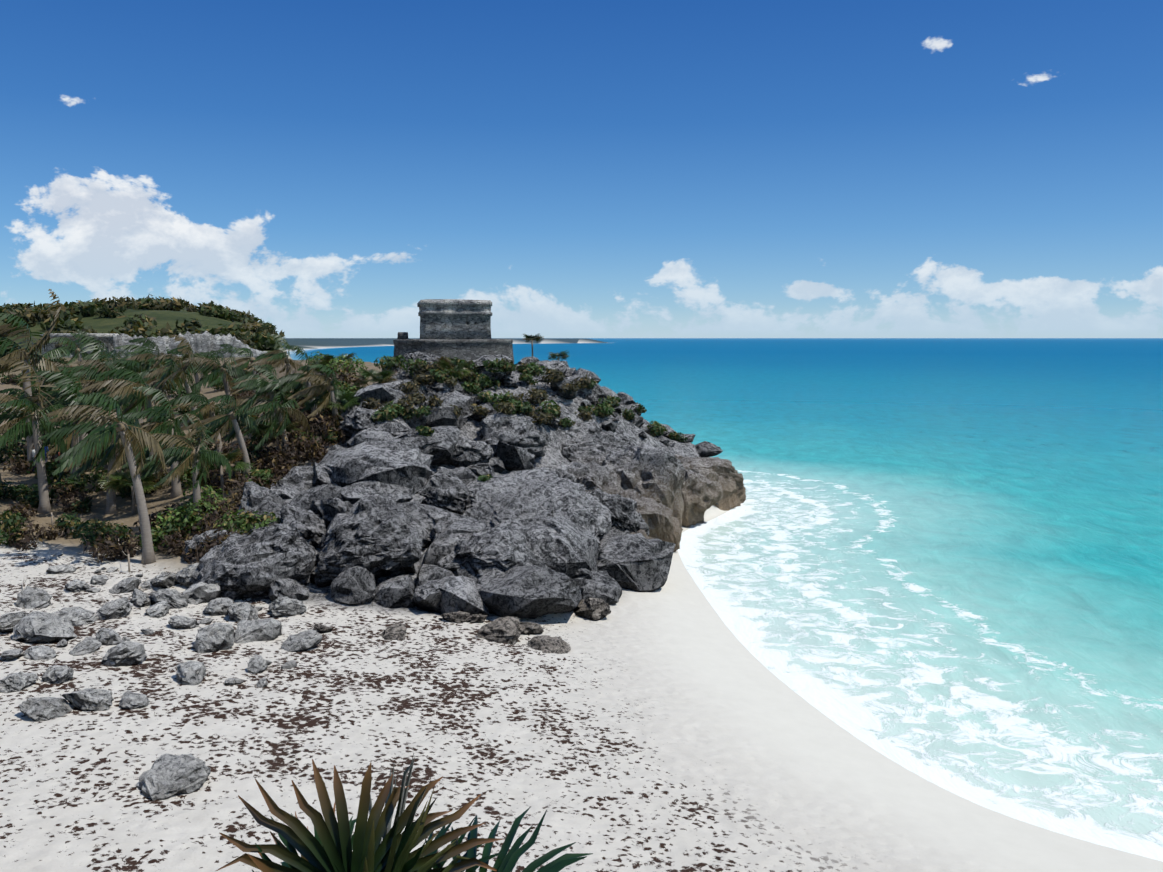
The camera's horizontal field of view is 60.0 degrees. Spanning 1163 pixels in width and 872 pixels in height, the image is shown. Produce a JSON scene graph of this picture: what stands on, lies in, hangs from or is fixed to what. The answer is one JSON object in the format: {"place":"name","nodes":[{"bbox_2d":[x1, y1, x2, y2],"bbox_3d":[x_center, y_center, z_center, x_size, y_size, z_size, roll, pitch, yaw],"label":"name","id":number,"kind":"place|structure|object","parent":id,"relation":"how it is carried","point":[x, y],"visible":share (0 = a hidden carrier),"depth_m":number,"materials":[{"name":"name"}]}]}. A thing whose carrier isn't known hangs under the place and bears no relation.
{"place":"outdoors","nodes":[
{"label":"outdoors","id":0,"kind":"place"},
{"bbox_2d":[0,289,559,564],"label":"palm","id":1,"kind":"object","parent":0,"point":[72,386],"depth_m":60.36,"materials":[{"name":"green plant"}]},
{"bbox_2d":[0,294,687,563],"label":"shrub","id":2,"kind":"object","parent":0,"point":[244,333],"depth_m":63.99,"materials":[{"name":"green plant"}]},
{"bbox_2d":[0,309,1162,871],"bbox_3d":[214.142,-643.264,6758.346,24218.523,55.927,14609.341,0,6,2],"label":"terrain","id":3,"kind":"structure","parent":0,"point":[672,725],"depth_m":30.05,"materials":[{"name":"white sand"}]},
{"bbox_2d":[51,512,129,571],"bbox_3d":[-25.139,5.395,51.733,1.324,1.439,12.375,-4,7,-39],"label":"rope fence","id":4,"kind":"object","parent":3,"relation":"on","point":[97,546],"visible":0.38,"depth_m":48.66,"materials":[{"name":"paint"}]},
{"bbox_2d":[40,331,266,357],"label":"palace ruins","id":5,"kind":"object","parent":3,"relation":"on","point":[206,341],"depth_m":151.70,"materials":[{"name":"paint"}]},
{"bbox_2d":[0,540,322,800],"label":"beach rocks","id":6,"kind":"object","parent":3,"relation":"on","point":[166,776],"visible":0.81,"depth_m":36.70,"materials":[{"name":"grey stone"}]},
{"bbox_2d":[9,544,321,636],"bbox_3d":[-21.359,6.652,43.117,16.458,1.370,11.602,2,6,22],"label":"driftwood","id":7,"kind":"object","parent":3,"relation":"on","point":[23,583],"visible":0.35,"depth_m":44.66,"materials":[{"name":"wood"}]},
{"bbox_2d":[96,333,570,493],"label":"fan palms","id":8,"kind":"object","parent":3,"relation":"on","point":[115,481],"visible":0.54,"depth_m":62.96,"materials":[{"name":"green plant"}]},
{"bbox_2d":[216,753,592,871],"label":"fan palm","id":9,"kind":"object","parent":3,"relation":"on","point":[375,842],"visible":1,"depth_m":4.20,"materials":[{"name":"green plant"}]},
{"bbox_2d":[182,351,722,618],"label":"headland rocks","id":10,"kind":"object","parent":3,"relation":"on","point":[525,538],"visible":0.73,"depth_m":50.99,"materials":[{"name":"grey stone"}]},
{"bbox_2d":[393,299,513,363],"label":"temple of the wind god","id":11,"kind":"structure","parent":3,"relation":"on","point":[457,328],"depth_m":82.05,"materials":[{"name":"stone"}]},
{"bbox_2d":[313,598,610,653],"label":"shore rocks","id":12,"kind":"object","parent":3,"relation":"on","point":[508,629],"visible":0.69,"depth_m":40.80,"materials":[{"name":"grey stone"}]},
{"bbox_2d":[561,422,745,551],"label":"rock cliff","id":13,"kind":"structure","parent":3,"relation":"on","point":[671,494],"depth_m":67.52,"materials":[{"name":"grey stone"}]},
{"bbox_2d":[0,0,1162,337],"label":"sky","id":14,"kind":"structure","parent":0,"point":[309,168],"materials":[{"name":"blue"}]},
{"bbox_2d":[289,338,1162,861],"bbox_3d":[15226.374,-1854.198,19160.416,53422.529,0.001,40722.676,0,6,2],"label":"sea water","id":15,"kind":"structure","parent":0,"point":[937,560],"depth_m":65.74,"materials":[{"name":"teal liquid"}]}
]}

